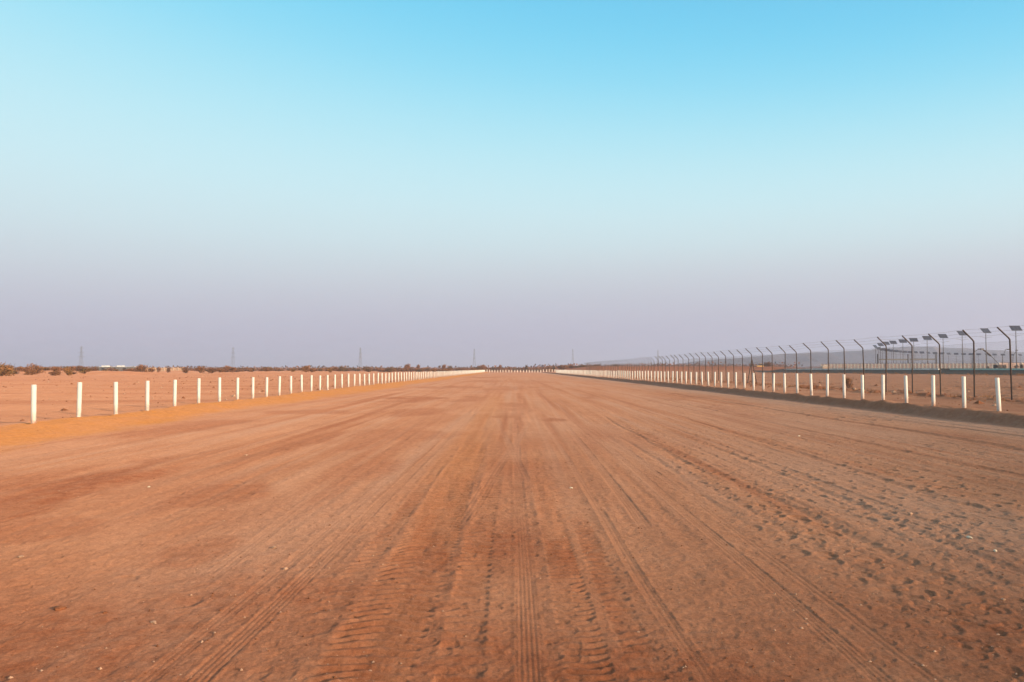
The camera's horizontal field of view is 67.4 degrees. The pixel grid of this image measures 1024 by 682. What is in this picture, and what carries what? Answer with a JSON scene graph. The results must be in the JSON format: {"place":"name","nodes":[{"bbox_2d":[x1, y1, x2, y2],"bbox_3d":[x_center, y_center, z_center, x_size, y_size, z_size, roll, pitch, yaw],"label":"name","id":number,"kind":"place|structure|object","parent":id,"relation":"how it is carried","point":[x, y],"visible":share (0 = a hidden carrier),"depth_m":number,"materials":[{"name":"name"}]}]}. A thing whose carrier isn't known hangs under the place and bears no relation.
{"place":"outdoors","nodes":[
{"label":"outdoors","id":0,"kind":"place"},
{"bbox_2d":[0,366,1023,681],"bbox_3d":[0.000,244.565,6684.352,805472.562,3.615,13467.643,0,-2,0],"label":"ground","id":1,"kind":"structure","parent":0,"point":[326,474],"depth_m":7.22,"materials":[{"name":"brown sand"}]},
{"bbox_2d":[0,361,17,375],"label":"shrub","id":2,"kind":"object","parent":1,"relation":"on","point":[6,369],"visible":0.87,"depth_m":149.66,"materials":[{"name":"brown plant"}]},
{"bbox_2d":[22,367,34,371],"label":"shrub","id":3,"kind":"object","parent":1,"relation":"on","point":[26,369],"visible":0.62,"depth_m":189.36,"materials":[{"name":"brown plant"}]},
{"bbox_2d":[24,369,37,374],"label":"shrub","id":4,"kind":"object","parent":1,"relation":"on","point":[30,372],"visible":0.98,"depth_m":169.72,"materials":[{"name":"brown plant"}]},
{"bbox_2d":[31,385,36,423],"bbox_3d":[-11.329,1.635,18.190,0.109,1.200,0.110,-1,-3,7],"label":"track post","id":5,"kind":"object","parent":1,"relation":"on","point":[33,401],"visible":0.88,"depth_m":18.16,"materials":[{"name":"white paint"}]},
{"bbox_2d":[27,363,45,373],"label":"shrub","id":6,"kind":"object","parent":1,"relation":"on","point":[38,369],"visible":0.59,"depth_m":199.78,"materials":[{"name":"brown plant"}]},
{"bbox_2d":[50,366,60,371],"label":"shrub","id":7,"kind":"object","parent":1,"relation":"on","point":[54,368],"visible":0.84,"depth_m":204.71,"materials":[{"name":"brown plant"}]},
{"bbox_2d":[50,371,61,375],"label":"shrub","id":8,"kind":"object","parent":1,"relation":"on","point":[54,373],"visible":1,"depth_m":164.71,"materials":[{"name":"brown plant"}]},
{"bbox_2d":[54,606,66,610],"bbox_3d":[-2.821,1.668,4.792,0.076,0.032,0.058,0,-2,-2],"label":"clod","id":9,"kind":"object","parent":1,"relation":"on","point":[58,608],"visible":1,"depth_m":4.78,"materials":[{"name":"brown soil"}]},
{"bbox_2d":[62,366,72,374],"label":"shrub","id":10,"kind":"object","parent":1,"relation":"on","point":[67,370],"visible":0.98,"depth_m":164.60,"materials":[{"name":"brown plant"}]},
{"bbox_2d":[76,382,81,416],"bbox_3d":[-11.384,1.686,20.199,0.109,1.200,0.110,1,-1,-14],"label":"track post","id":11,"kind":"object","parent":1,"relation":"on","point":[79,396],"visible":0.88,"depth_m":20.16,"materials":[{"name":"white paint"}]},
{"bbox_2d":[79,346,82,365],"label":"transmission tower","id":12,"kind":"structure","parent":1,"relation":"on","point":[81,354],"depth_m":1294.54,"materials":[{"name":"grey metal"}]},
{"bbox_2d":[78,366,91,373],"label":"shrub","id":13,"kind":"object","parent":1,"relation":"on","point":[84,370],"visible":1,"depth_m":174.98,"materials":[{"name":"brown plant"}]},
{"bbox_2d":[114,382,117,413],"bbox_3d":[-11.463,1.790,22.225,0.109,1.215,0.110,-1,-3,-7],"label":"track post","id":14,"kind":"object","parent":1,"relation":"on","point":[115,397],"visible":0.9,"depth_m":22.19,"materials":[{"name":"white paint"}]},
{"bbox_2d":[99,365,137,370],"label":"building","id":15,"kind":"structure","parent":1,"relation":"on","point":[119,367],"depth_m":425.75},
{"bbox_2d":[136,363,148,371],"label":"shrub","id":16,"kind":"object","parent":1,"relation":"on","point":[142,368],"visible":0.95,"depth_m":239.59,"materials":[{"name":"brown plant"}]},
{"bbox_2d":[145,381,149,410],"bbox_3d":[-11.503,1.864,24.233,0.109,1.215,0.110,0,-1,18],"label":"track post","id":17,"kind":"object","parent":1,"relation":"on","point":[147,397],"visible":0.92,"depth_m":24.19,"materials":[{"name":"white paint"}]},
{"bbox_2d":[146,367,182,371],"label":"yard wall","id":18,"kind":"structure","parent":1,"relation":"on","point":[171,369],"depth_m":429.58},
{"bbox_2d":[173,380,176,405],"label":"track post","id":19,"kind":"object","parent":1,"relation":"on","point":[174,392],"visible":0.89,"depth_m":26.21,"materials":[{"name":"white paint"}]},
{"bbox_2d":[181,367,188,372],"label":"shrub","id":20,"kind":"object","parent":1,"relation":"on","point":[184,370],"visible":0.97,"depth_m":249.30,"materials":[{"name":"brown plant"}]},
{"bbox_2d":[197,378,200,402],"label":"track post","id":21,"kind":"object","parent":1,"relation":"on","point":[198,388],"visible":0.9,"depth_m":28.20,"materials":[{"name":"white paint"}]},
{"bbox_2d":[195,366,204,372],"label":"shrub","id":22,"kind":"object","parent":1,"relation":"on","point":[200,369],"visible":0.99,"depth_m":254.71,"materials":[{"name":"brown plant"}]},
{"bbox_2d":[207,367,216,372],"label":"shrub","id":23,"kind":"object","parent":1,"relation":"on","point":[209,370],"visible":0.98,"depth_m":249.38,"materials":[{"name":"brown plant"}]},
{"bbox_2d":[218,377,220,401],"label":"track post","id":24,"kind":"object","parent":1,"relation":"on","point":[219,389],"visible":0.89,"depth_m":30.22,"materials":[{"name":"white paint"}]},
{"bbox_2d":[236,378,238,399],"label":"track post","id":25,"kind":"object","parent":1,"relation":"on","point":[237,388],"visible":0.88,"depth_m":32.19,"materials":[{"name":"white paint"}]},
{"bbox_2d":[252,377,253,398],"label":"track post","id":26,"kind":"object","parent":1,"relation":"on","point":[252,387],"visible":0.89,"depth_m":34.17,"materials":[{"name":"white paint"}]},
{"bbox_2d":[265,377,267,396],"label":"track post","id":27,"kind":"object","parent":1,"relation":"on","point":[266,394],"visible":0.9,"depth_m":36.16,"materials":[{"name":"white paint"}]},
{"bbox_2d":[278,376,280,395],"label":"track post","id":28,"kind":"object","parent":1,"relation":"on","point":[279,386],"visible":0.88,"depth_m":38.13,"materials":[{"name":"white paint"}]},
{"bbox_2d":[290,376,291,393],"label":"track post","id":29,"kind":"object","parent":1,"relation":"on","point":[290,384],"visible":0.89,"depth_m":40.11,"materials":[{"name":"white paint"}]},
{"bbox_2d":[301,375,302,391],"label":"track post","id":30,"kind":"object","parent":1,"relation":"on","point":[301,383],"visible":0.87,"depth_m":42.12,"materials":[{"name":"white paint"}]},
{"bbox_2d":[301,365,310,371],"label":"shrub","id":31,"kind":"object","parent":1,"relation":"on","point":[305,368],"visible":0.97,"depth_m":269.61,"materials":[{"name":"brown plant"}]},
{"bbox_2d":[310,375,312,390],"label":"track post","id":32,"kind":"object","parent":1,"relation":"on","point":[311,382],"visible":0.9,"depth_m":44.10,"materials":[{"name":"white paint"}]},
{"bbox_2d":[319,375,320,389],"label":"track post","id":33,"kind":"object","parent":1,"relation":"on","point":[319,382],"visible":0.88,"depth_m":46.11,"materials":[{"name":"white paint"}]},
{"bbox_2d":[405,364,410,371],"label":"shrub","id":34,"kind":"object","parent":1,"relation":"on","point":[407,366],"visible":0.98,"depth_m":399.29,"materials":[{"name":"brown plant"}]},
{"bbox_2d":[14,361,820,370],"bbox_3d":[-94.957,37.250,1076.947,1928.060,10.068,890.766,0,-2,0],"label":"distant scrub","id":35,"kind":"object","parent":1,"relation":"on","point":[439,367],"visible":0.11,"depth_m":712.88,"materials":[{"name":"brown plant"}]},
{"bbox_2d":[478,365,486,369],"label":"shrub","id":36,"kind":"object","parent":1,"relation":"on","point":[482,367],"visible":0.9,"depth_m":429.01,"materials":[{"name":"brown plant"}]},
{"bbox_2d":[3,375,1020,420],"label":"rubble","id":37,"kind":"object","parent":1,"relation":"on","point":[893,391],"visible":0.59,"depth_m":53.22,"materials":[{"name":"stone"}]},
{"bbox_2d":[489,369,552,371],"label":"cross barrier","id":38,"kind":"object","parent":1,"relation":"on","point":[526,370],"visible":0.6,"depth_m":344.67,"materials":[{"name":"white"}]},
{"bbox_2d":[558,364,568,369],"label":"shrub","id":39,"kind":"object","parent":1,"relation":"on","point":[563,367],"visible":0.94,"depth_m":424.81,"materials":[{"name":"brown plant"}]},
{"bbox_2d":[714,372,715,386],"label":"track post","id":40,"kind":"object","parent":1,"relation":"on","point":[714,379],"visible":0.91,"depth_m":52.29,"materials":[{"name":"white paint"}]},
{"bbox_2d":[720,372,721,386],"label":"track post","id":41,"kind":"object","parent":1,"relation":"on","point":[720,379],"visible":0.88,"depth_m":50.62,"materials":[{"name":"white paint"}]},
{"bbox_2d":[727,372,728,387],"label":"track post","id":42,"kind":"object","parent":1,"relation":"on","point":[727,379],"visible":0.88,"depth_m":48.92,"materials":[{"name":"white paint"}]},
{"bbox_2d":[735,372,736,387],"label":"track post","id":43,"kind":"object","parent":1,"relation":"on","point":[735,379],"visible":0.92,"depth_m":47.22,"materials":[{"name":"white paint"}]},
{"bbox_2d":[744,373,745,387],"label":"track post","id":44,"kind":"object","parent":1,"relation":"on","point":[744,380],"visible":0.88,"depth_m":45.56,"materials":[{"name":"white paint"}]},
{"bbox_2d":[752,373,754,390],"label":"track post","id":45,"kind":"object","parent":1,"relation":"on","point":[753,377],"visible":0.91,"depth_m":43.88,"materials":[{"name":"white paint"}]},
{"bbox_2d":[762,373,763,390],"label":"track post","id":46,"kind":"object","parent":1,"relation":"on","point":[762,381],"visible":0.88,"depth_m":42.19,"materials":[{"name":"white paint"}]},
{"bbox_2d":[773,373,774,391],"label":"track post","id":47,"kind":"object","parent":1,"relation":"on","point":[773,382],"visible":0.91,"depth_m":40.48,"materials":[{"name":"white paint"}]},
{"bbox_2d":[783,373,785,392],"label":"track post","id":48,"kind":"object","parent":1,"relation":"on","point":[784,379],"visible":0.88,"depth_m":38.77,"materials":[{"name":"white paint"}]},
{"bbox_2d":[796,373,798,392],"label":"track post","id":49,"kind":"object","parent":1,"relation":"on","point":[797,390],"visible":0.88,"depth_m":37.07,"materials":[{"name":"white paint"}]},
{"bbox_2d":[584,325,1023,399],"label":"security fence","id":50,"kind":"object","parent":1,"relation":"on","point":[886,350],"visible":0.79,"depth_m":44.29,"materials":[{"name":"metal"}]},
{"bbox_2d":[809,374,812,395],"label":"track post","id":51,"kind":"object","parent":1,"relation":"on","point":[811,388],"visible":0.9,"depth_m":35.35,"materials":[{"name":"white paint"}]},
{"bbox_2d":[630,371,1023,400],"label":"dry grass","id":52,"kind":"structure","parent":1,"relation":"on","point":[1020,374],"depth_m":135.07,"materials":[{"name":"brown plant"}]},
{"bbox_2d":[826,374,828,395],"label":"track post","id":53,"kind":"object","parent":1,"relation":"on","point":[827,384],"visible":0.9,"depth_m":33.62,"materials":[{"name":"white paint"}]},
{"bbox_2d":[842,374,845,397],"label":"track post","id":54,"kind":"object","parent":1,"relation":"on","point":[844,388],"visible":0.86,"depth_m":31.91,"materials":[{"name":"white paint"}]},
{"bbox_2d":[842,377,853,387],"bbox_3d":[20.555,2.547,46.962,0.655,0.823,0.690,-1,-2,24],"label":"dry bush","id":55,"kind":"object","parent":1,"relation":"on","point":[847,383],"visible":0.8,"depth_m":46.89,"materials":[{"name":"brown plant"}]},
{"bbox_2d":[861,375,863,398],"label":"track post","id":56,"kind":"object","parent":1,"relation":"on","point":[862,386],"visible":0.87,"depth_m":30.21,"materials":[{"name":"white paint"}]},
{"bbox_2d":[881,375,884,399],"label":"track post","id":57,"kind":"object","parent":1,"relation":"on","point":[883,386],"visible":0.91,"depth_m":28.49,"materials":[{"name":"white paint"}]},
{"bbox_2d":[889,341,896,362],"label":"solar lamp","id":58,"kind":"object","parent":1,"relation":"on","point":[893,342],"visible":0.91,"depth_m":304.06,"materials":[{"name":"metal"}]},
{"bbox_2d":[898,339,906,362],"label":"solar lamp","id":59,"kind":"object","parent":1,"relation":"on","point":[902,340],"visible":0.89,"depth_m":290.39,"materials":[{"name":"metal"}]},
{"bbox_2d":[904,376,907,402],"bbox_3d":[13.776,1.825,26.840,0.110,1.230,0.109,-2,-3,25],"label":"track post","id":60,"kind":"object","parent":1,"relation":"on","point":[906,388],"visible":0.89,"depth_m":26.80,"materials":[{"name":"white paint"}]},
{"bbox_2d":[931,375,934,405],"bbox_3d":[13.798,1.748,25.150,0.110,1.245,0.109,0,-2,-2],"label":"track post","id":61,"kind":"object","parent":1,"relation":"on","point":[933,388],"visible":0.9,"depth_m":25.11,"materials":[{"name":"white paint"}]},
{"bbox_2d":[962,376,965,407],"bbox_3d":[13.818,1.699,23.476,0.110,1.230,0.109,0,-3,5],"label":"track post","id":62,"kind":"object","parent":1,"relation":"on","point":[963,391],"visible":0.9,"depth_m":23.44,"materials":[{"name":"white paint"}]},
{"bbox_2d":[995,378,1000,410],"bbox_3d":[13.810,1.657,21.802,0.110,1.230,0.109,-5,-5,45],"label":"track post","id":63,"kind":"object","parent":1,"relation":"on","point":[997,388],"visible":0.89,"depth_m":21.77,"materials":[{"name":"white paint"}]},
{"bbox_2d":[999,362,1023,367],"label":"boundary wall","id":64,"kind":"structure","parent":1,"relation":"on","point":[1008,363],"depth_m":227.31,"materials":[{"name":"beige concrete"}]},
{"bbox_2d":[0,398,1023,681],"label":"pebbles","id":65,"kind":"object","parent":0,"point":[540,578],"visible":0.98,"depth_m":5.15,"materials":[{"name":"stone"}]},
{"bbox_2d":[0,0,1023,368],"label":"sky","id":66,"kind":"structure","parent":0,"point":[279,183],"materials":[{"name":"blue"}]},
{"bbox_2d":[666,346,1023,368],"bbox_3d":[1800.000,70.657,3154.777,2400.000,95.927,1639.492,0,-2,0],"label":"hills","id":67,"kind":"structure","parent":0,"point":[779,357],"depth_m":2937.53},
{"bbox_2d":[752,368,1023,374],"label":"asphalt track","id":68,"kind":"structure","parent":0,"point":[948,370],"depth_m":190.90,"materials":[{"name":"grey asphalt"}]},
{"bbox_2d":[784,368,1023,369],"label":"kerb rail","id":69,"kind":"object","parent":68,"relation":"on","point":[915,369],"visible":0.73,"depth_m":195.87,"materials":[{"name":"metal"}]},
{"bbox_2d":[877,354,936,361],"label":"gantry","id":70,"kind":"object","parent":68,"relation":"on","point":[907,358],"visible":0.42,"depth_m":271.59,"materials":[{"name":"grey metal"}]},
{"bbox_2d":[820,363,997,368],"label":"boundary wall","id":71,"kind":"structure","parent":68,"relation":"on","point":[917,365],"depth_m":241.93,"materials":[{"name":"beige concrete"}]},
{"bbox_2d":[909,338,917,347],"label":"solar lamp","id":72,"kind":"object","parent":68,"relation":"on","point":[913,340],"visible":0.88,"depth_m":277.97,"materials":[{"name":"metal"}]},
{"bbox_2d":[922,336,931,361],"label":"solar lamp","id":73,"kind":"object","parent":68,"relation":"on","point":[927,338],"visible":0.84,"depth_m":260.92,"materials":[{"name":"metal"}]},
{"bbox_2d":[938,334,949,363],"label":"solar lamp","id":74,"kind":"object","parent":68,"relation":"on","point":[942,335],"visible":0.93,"depth_m":245.99,"materials":[{"name":"metal"}]},
{"bbox_2d":[957,331,966,367],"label":"solar lamp","id":75,"kind":"object","parent":68,"relation":"on","point":[959,332],"visible":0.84,"depth_m":226.46,"materials":[{"name":"metal"}]},
{"bbox_2d":[980,328,990,367],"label":"solar lamp","id":76,"kind":"object","parent":68,"relation":"on","point":[986,330],"visible":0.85,"depth_m":211.60,"materials":[{"name":"metal"}]},
{"bbox_2d":[980,348,1005,367],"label":"boom crane","id":77,"kind":"object","parent":68,"relation":"on","point":[999,365],"visible":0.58,"depth_m":214.81,"materials":[{"name":"metal"}]},
{"bbox_2d":[1009,326,1022,367],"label":"solar lamp","id":78,"kind":"object","parent":68,"relation":"on","point":[1013,328],"visible":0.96,"depth_m":198.53,"materials":[{"name":"metal"}]}
]}

